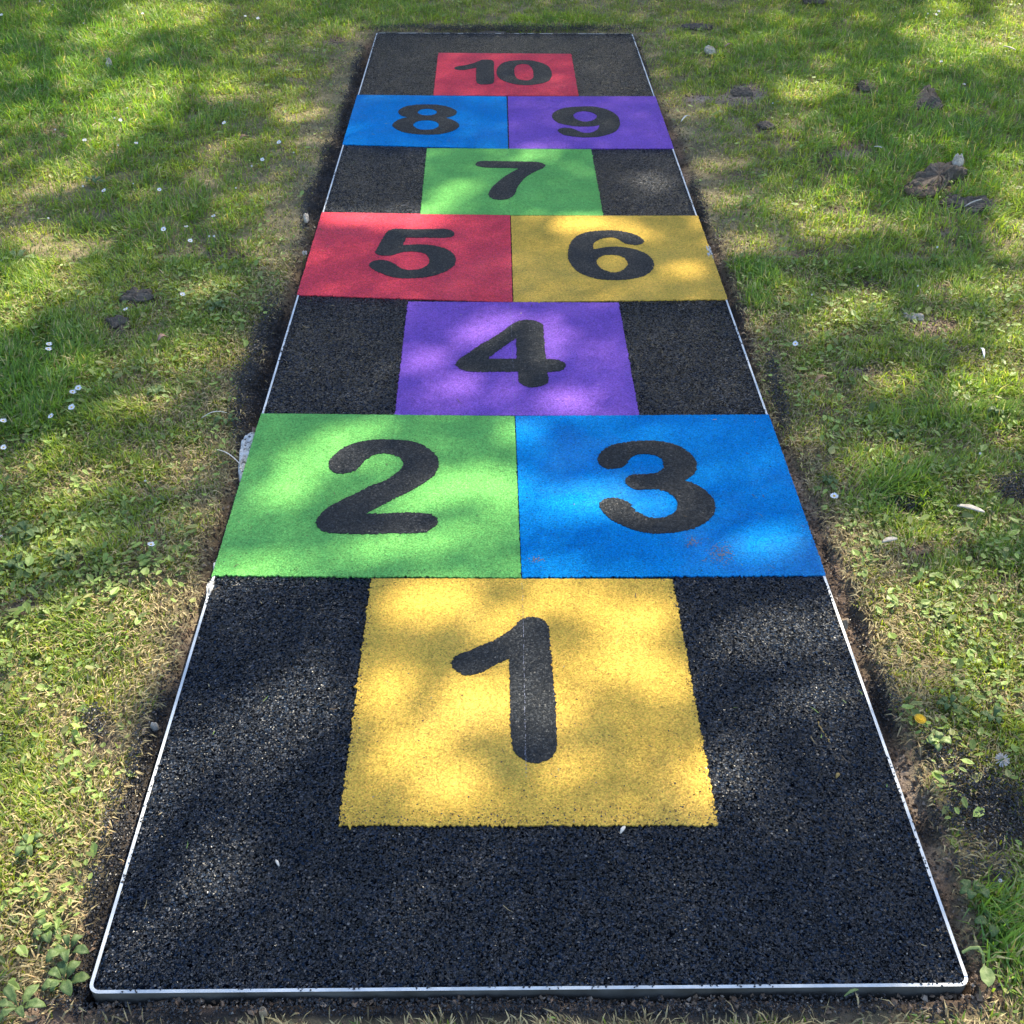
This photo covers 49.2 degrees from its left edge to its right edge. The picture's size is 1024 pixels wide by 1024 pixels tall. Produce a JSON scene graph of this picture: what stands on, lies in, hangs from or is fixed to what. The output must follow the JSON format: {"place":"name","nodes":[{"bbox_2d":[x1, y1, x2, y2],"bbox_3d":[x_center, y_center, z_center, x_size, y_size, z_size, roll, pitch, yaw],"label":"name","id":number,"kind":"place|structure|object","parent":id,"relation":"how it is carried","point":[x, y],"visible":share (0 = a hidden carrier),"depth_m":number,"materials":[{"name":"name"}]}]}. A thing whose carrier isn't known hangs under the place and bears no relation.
{"place":"outdoors","nodes":[
{"label":"outdoors","id":0,"kind":"place"},
{"bbox_2d":[0,0,1023,1023],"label":"ground","id":1,"kind":"structure","parent":0,"point":[930,843],"depth_m":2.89,"materials":[{"name":"green plant"}]},
{"bbox_2d":[0,419,6,435],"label":"daisy","id":2,"kind":"object","parent":1,"relation":"on","point":[3,420],"visible":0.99,"depth_m":2.69,"materials":[{"name":"white plant"}]},
{"bbox_2d":[1,445,9,460],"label":"daisy","id":3,"kind":"object","parent":1,"relation":"on","point":[3,447],"visible":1,"depth_m":2.61,"materials":[{"name":"white plant"}]},
{"bbox_2d":[3,553,24,568],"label":"broadleaf weed","id":4,"kind":"object","parent":1,"relation":"on","point":[13,561],"visible":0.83,"depth_m":2.30,"materials":[{"name":"green plant"}]},
{"bbox_2d":[0,249,35,267],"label":"broadleaf weed","id":5,"kind":"object","parent":1,"relation":"on","point":[20,251],"visible":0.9,"depth_m":3.44,"materials":[{"name":"green plant"}]},
{"bbox_2d":[0,983,46,1021],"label":"broadleaf weed","id":6,"kind":"object","parent":1,"relation":"on","point":[11,995],"visible":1,"depth_m":1.56,"materials":[{"name":"green plant"}]},
{"bbox_2d":[8,521,41,539],"bbox_3d":[-1.034,0.041,2.391,0.064,0.033,0.057,15,40,18],"label":"broadleaf weed","id":7,"kind":"object","parent":1,"relation":"on","point":[30,530],"visible":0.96,"depth_m":2.38,"materials":[{"name":"green plant"}]},
{"bbox_2d":[14,832,44,857],"bbox_3d":[-0.766,0.531,1.774,0.045,0.032,0.048,0,38,-1],"label":"broadleaf weed","id":8,"kind":"object","parent":1,"relation":"on","point":[27,848],"visible":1,"depth_m":1.77,"materials":[{"name":"green plant"}]},
{"bbox_2d":[33,917,62,943],"bbox_3d":[-0.686,0.622,1.659,0.038,0.029,0.041,0,38,-1],"label":"broadleaf weed","id":9,"kind":"object","parent":1,"relation":"on","point":[37,931],"visible":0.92,"depth_m":1.65,"materials":[{"name":"green plant"}]},
{"bbox_2d":[53,549,76,562],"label":"broadleaf weed","id":10,"kind":"object","parent":1,"relation":"on","point":[67,557],"visible":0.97,"depth_m":2.32,"materials":[{"name":"green plant"}]},
{"bbox_2d":[41,960,90,996],"bbox_3d":[-0.635,0.666,1.597,0.061,0.032,0.059,0,38,-1],"label":"broadleaf weed","id":11,"kind":"object","parent":1,"relation":"on","point":[63,968],"visible":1,"depth_m":1.60,"materials":[{"name":"green plant"}]},
{"bbox_2d":[46,934,89,963],"bbox_3d":[-0.642,0.636,1.629,0.055,0.035,0.053,0,38,-1],"label":"broadleaf weed","id":12,"kind":"object","parent":1,"relation":"on","point":[58,949],"visible":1,"depth_m":1.63,"materials":[{"name":"green plant"}]},
{"bbox_2d":[68,404,74,416],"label":"daisy","id":13,"kind":"object","parent":1,"relation":"on","point":[71,406],"visible":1,"depth_m":2.74,"materials":[{"name":"white plant"}]},
{"bbox_2d":[81,175,106,184],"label":"broadleaf weed","id":14,"kind":"object","parent":1,"relation":"on","point":[94,179],"visible":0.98,"depth_m":3.94,"materials":[{"name":"green plant"}]},
{"bbox_2d":[106,58,111,68],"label":"pale stone","id":15,"kind":"object","parent":1,"relation":"on","point":[108,59],"visible":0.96,"depth_m":5.01,"materials":[{"name":"white stone"}]},
{"bbox_2d":[106,315,128,328],"bbox_3d":[-1.104,-0.539,3.139,0.057,0.021,0.057,-22,43,-26],"label":"earth clod","id":16,"kind":"object","parent":1,"relation":"on","point":[114,321],"visible":0.99,"depth_m":3.13,"materials":[{"name":"soil"}]},
{"bbox_2d":[118,287,154,302],"bbox_3d":[-1.089,-0.635,3.257,0.103,0.024,0.079,0,38,-1],"label":"earth clod","id":17,"kind":"object","parent":1,"relation":"on","point":[134,294],"visible":1,"depth_m":3.24,"materials":[{"name":"grey soil"}]},
{"bbox_2d":[148,542,154,557],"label":"daisy","id":18,"kind":"object","parent":1,"relation":"on","point":[150,544],"visible":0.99,"depth_m":2.32,"materials":[{"name":"white plant"}]},
{"bbox_2d":[150,722,158,730],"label":"pale stone","id":19,"kind":"object","parent":1,"relation":"on","point":[154,726],"visible":1,"depth_m":1.98,"materials":[{"name":"grey stone"}]},
{"bbox_2d":[145,385,166,394],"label":"broadleaf weed","id":20,"kind":"object","parent":1,"relation":"on","point":[156,389],"visible":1,"depth_m":2.84,"materials":[{"name":"green plant"}]},
{"bbox_2d":[157,334,167,340],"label":"dead leaf","id":21,"kind":"object","parent":1,"relation":"on","point":[160,336],"visible":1,"depth_m":3.01,"materials":[{"name":"brown plant"}]},
{"bbox_2d":[206,579,213,596],"bbox_3d":[-0.607,0.165,2.257,0.016,0.046,0.068,0,38,-1],"label":"mortar lump","id":22,"kind":"object","parent":1,"relation":"on","point":[209,586],"visible":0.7,"depth_m":2.24,"materials":[{"name":"white concrete"}]},
{"bbox_2d":[204,299,226,311],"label":"broadleaf weed","id":23,"kind":"object","parent":1,"relation":"on","point":[217,303],"visible":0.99,"depth_m":3.19,"materials":[{"name":"green plant"}]},
{"bbox_2d":[215,413,240,424],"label":"broadleaf weed","id":24,"kind":"object","parent":1,"relation":"on","point":[229,417],"visible":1,"depth_m":2.73,"materials":[{"name":"green plant"}]},
{"bbox_2d":[238,432,254,481],"bbox_3d":[-0.628,-0.127,2.641,0.036,0.038,0.215,-2,38,-3],"label":"mortar lump","id":25,"kind":"object","parent":1,"relation":"on","point":[246,442],"visible":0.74,"depth_m":2.63,"materials":[{"name":"grey concrete"}]},
{"bbox_2d":[259,1006,267,1017],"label":"pebble","id":26,"kind":"object","parent":1,"relation":"on","point":[263,1011],"visible":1,"depth_m":1.55,"materials":[{"name":"grey stone"}]},
{"bbox_2d":[303,213,308,222],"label":"pebble","id":27,"kind":"object","parent":1,"relation":"on","point":[306,217],"visible":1,"depth_m":3.68,"materials":[{"name":"stone"}]},
{"bbox_2d":[480,31,506,32],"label":"flat stone","id":28,"kind":"object","parent":1,"relation":"on","point":[493,32],"visible":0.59,"depth_m":5.54,"materials":[{"name":"grey stone"}]},
{"bbox_2d":[0,0,1023,1023],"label":"weed leaves","id":29,"kind":"object","parent":1,"relation":"on","point":[114,588],"visible":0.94,"depth_m":2.42,"materials":[{"name":"green plant"}]},
{"bbox_2d":[0,23,1023,1023],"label":"rubber crumbs","id":30,"kind":"object","parent":1,"relation":"on","point":[273,341],"visible":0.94,"depth_m":1.77,"materials":[{"name":"black rubber"}]},
{"bbox_2d":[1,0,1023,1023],"bbox_3d":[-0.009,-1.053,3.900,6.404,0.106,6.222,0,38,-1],"label":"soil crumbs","id":31,"kind":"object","parent":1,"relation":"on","point":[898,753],"visible":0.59,"depth_m":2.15,"materials":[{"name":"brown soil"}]},
{"bbox_2d":[90,33,967,1008],"bbox_3d":[-0.004,-0.812,3.538,1.257,0.055,4.915,0,38,-1],"label":"hopscotch court","id":32,"kind":"object","parent":1,"relation":"on","point":[496,235],"visible":1,"depth_m":2.21,"materials":[{"name":"black rubber"}]},
{"bbox_2d":[144,36,925,965],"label":"grass clippings","id":33,"kind":"object","parent":32,"relation":"on","point":[518,614],"depth_m":2.13,"materials":[{"name":"plant"}]},
{"bbox_2d":[680,23,713,30],"bbox_3d":[0.938,-2.458,5.663,0.174,0.019,0.112,0,38,-1],"label":"earth clod","id":34,"kind":"object","parent":1,"relation":"on","point":[691,26],"visible":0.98,"depth_m":5.65,"materials":[{"name":"brown soil"}]},
{"bbox_2d":[704,45,715,54],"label":"pale stone","id":35,"kind":"object","parent":1,"relation":"on","point":[707,48],"visible":1,"depth_m":5.23,"materials":[{"name":"white stone"}]},
{"bbox_2d":[706,246,713,258],"bbox_3d":[0.617,-0.801,3.518,0.023,0.045,0.198,0,38,-1],"label":"mortar lump","id":36,"kind":"object","parent":1,"relation":"on","point":[710,252],"visible":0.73,"depth_m":3.51,"materials":[{"name":"grey concrete"}]},
{"bbox_2d":[730,87,752,96],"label":"earth clod","id":37,"kind":"object","parent":1,"relation":"on","point":[743,91],"visible":1,"depth_m":4.80,"materials":[{"name":"soil"}]},
{"bbox_2d":[757,120,774,129],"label":"earth clod","id":38,"kind":"object","parent":1,"relation":"on","point":[764,124],"visible":1,"depth_m":4.47,"materials":[{"name":"soil"}]},
{"bbox_2d":[802,0,825,4],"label":"earth clod","id":39,"kind":"object","parent":1,"relation":"on","point":[805,2],"visible":1,"depth_m":5.98,"materials":[{"name":"soil"}]},
{"bbox_2d":[814,374,827,383],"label":"dead leaf","id":40,"kind":"object","parent":1,"relation":"on","point":[818,377],"visible":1,"depth_m":2.89,"materials":[{"name":"plant"}]},
{"bbox_2d":[820,475,837,484],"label":"broadleaf weed","id":41,"kind":"object","parent":1,"relation":"on","point":[830,479],"visible":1,"depth_m":2.57,"materials":[{"name":"green plant"}]},
{"bbox_2d":[830,492,838,500],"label":"daisy","id":42,"kind":"object","parent":1,"relation":"on","point":[834,495],"visible":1,"depth_m":2.52,"materials":[{"name":"white plant"}]},
{"bbox_2d":[841,618,848,630],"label":"pale stone","id":43,"kind":"object","parent":1,"relation":"on","point":[845,621],"visible":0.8,"depth_m":2.20,"materials":[{"name":"beige stone"}]},
{"bbox_2d":[844,988,857,996],"bbox_3d":[0.474,0.670,1.563,0.024,0.008,0.004,-15,40,-19],"label":"straw","id":44,"kind":"object","parent":1,"relation":"on","point":[850,991],"visible":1,"depth_m":1.56,"materials":[{"name":"green plant"}]},
{"bbox_2d":[857,79,875,91],"bbox_3d":[1.552,-1.871,4.903,0.096,0.018,0.161,0,38,-1],"label":"earth clod","id":45,"kind":"object","parent":1,"relation":"on","point":[863,86],"visible":0.92,"depth_m":4.88,"materials":[{"name":"soil"}]},
{"bbox_2d":[882,537,896,542],"bbox_3d":[0.799,0.059,2.368,0.037,0.008,0.011,-12,39,-15],"label":"wood chip","id":46,"kind":"object","parent":1,"relation":"on","point":[888,539],"visible":1,"depth_m":2.37,"materials":[{"name":"white wood"}]},
{"bbox_2d":[887,426,904,438],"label":"broadleaf weed","id":47,"kind":"object","parent":1,"relation":"on","point":[898,433],"visible":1,"depth_m":2.71,"materials":[{"name":"green plant"}]},
{"bbox_2d":[903,312,923,321],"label":"pale stone","id":48,"kind":"object","parent":1,"relation":"on","point":[918,315],"visible":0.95,"depth_m":3.20,"materials":[{"name":"white stone"}]},
{"bbox_2d":[913,714,925,728],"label":"dandelion","id":49,"kind":"object","parent":1,"relation":"on","point":[918,718],"visible":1,"depth_m":1.97,"materials":[{"name":"yellow plant"}]},
{"bbox_2d":[904,181,940,197],"bbox_3d":[1.446,-1.137,3.926,0.134,0.036,0.114,0,38,-1],"label":"earth clod","id":50,"kind":"object","parent":1,"relation":"on","point":[930,190],"visible":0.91,"depth_m":3.90,"materials":[{"name":"brown soil"}]},
{"bbox_2d":[914,84,944,110],"bbox_3d":[1.745,-1.765,4.745,0.130,0.028,0.335,4,38,5],"label":"earth clod","id":51,"kind":"object","parent":1,"relation":"on","point":[930,95],"visible":0.93,"depth_m":4.68,"materials":[{"name":"soil"}]},
{"bbox_2d":[904,161,967,198],"bbox_3d":[1.512,-1.203,4.009,0.147,0.049,0.393,27,45,30],"label":"earth clod","id":52,"kind":"object","parent":1,"relation":"on","point":[938,172],"visible":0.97,"depth_m":4.01,"materials":[{"name":"brown soil"}]},
{"bbox_2d":[952,153,963,165],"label":"pale stone","id":53,"kind":"object","parent":52,"relation":"on","point":[958,159],"visible":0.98,"depth_m":4.08,"materials":[{"name":"white stone"}]},
{"bbox_2d":[928,730,951,751],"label":"broadleaf weed","id":54,"kind":"object","parent":1,"relation":"on","point":[941,738],"visible":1,"depth_m":1.94,"materials":[{"name":"green plant"}]},
{"bbox_2d":[936,694,959,710],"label":"broadleaf weed","id":55,"kind":"object","parent":1,"relation":"on","point":[943,700],"visible":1,"depth_m":2.02,"materials":[{"name":"green plant"}]},
{"bbox_2d":[940,192,997,212],"bbox_3d":[1.584,-1.073,3.879,0.199,0.023,0.156,11,39,13],"label":"earth clod","id":56,"kind":"object","parent":1,"relation":"on","point":[976,205],"visible":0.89,"depth_m":3.87,"materials":[{"name":"grey soil"}]},
{"bbox_2d":[957,504,984,512],"bbox_3d":[1.005,-0.008,2.452,0.058,0.010,0.014,16,40,19],"label":"wood chip","id":57,"kind":"object","parent":1,"relation":"on","point":[971,507],"visible":1,"depth_m":2.45,"materials":[{"name":"beige wood"}]},
{"bbox_2d":[959,879,989,899],"bbox_3d":[0.708,0.580,1.712,0.046,0.034,0.042,7,38,8],"label":"broadleaf weed","id":58,"kind":"object","parent":1,"relation":"on","point":[966,888],"visible":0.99,"depth_m":1.71,"materials":[{"name":"green plant"}]},
{"bbox_2d":[962,946,994,987],"bbox_3d":[0.669,0.644,1.596,0.027,0.027,0.053,-22,43,-26],"label":"uprooted weed","id":59,"kind":"object","parent":1,"relation":"on","point":[987,975],"visible":1,"depth_m":1.59,"materials":[{"name":"green plant"}]},
{"bbox_2d":[973,909,1008,937],"bbox_3d":[0.718,0.611,1.674,0.046,0.034,0.045,-19,42,-23],"label":"broadleaf weed","id":60,"kind":"object","parent":1,"relation":"on","point":[994,932],"visible":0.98,"depth_m":1.67,"materials":[{"name":"green plant"}]},
{"bbox_2d":[979,705,1003,724],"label":"broadleaf weed","id":61,"kind":"object","parent":1,"relation":"on","point":[997,709],"visible":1,"depth_m":2.00,"materials":[{"name":"green plant"}]},
{"bbox_2d":[988,879,1001,888],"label":"daisy","id":62,"kind":"object","parent":1,"relation":"on","point":[997,882],"visible":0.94,"depth_m":1.70,"materials":[{"name":"white plant"}]},
{"bbox_2d":[987,406,1003,414],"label":"broadleaf weed","id":63,"kind":"object","parent":1,"relation":"on","point":[990,408],"visible":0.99,"depth_m":2.78,"materials":[{"name":"green plant"}]},
{"bbox_2d":[995,753,1009,766],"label":"clover flower","id":64,"kind":"object","parent":1,"relation":"on","point":[1002,759],"visible":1,"depth_m":1.91,"materials":[{"name":"white plant"}]},
{"bbox_2d":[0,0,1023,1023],"bbox_3d":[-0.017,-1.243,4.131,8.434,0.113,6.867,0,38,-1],"label":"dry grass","id":65,"kind":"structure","parent":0,"point":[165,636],"depth_m":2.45,"materials":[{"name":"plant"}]}
]}

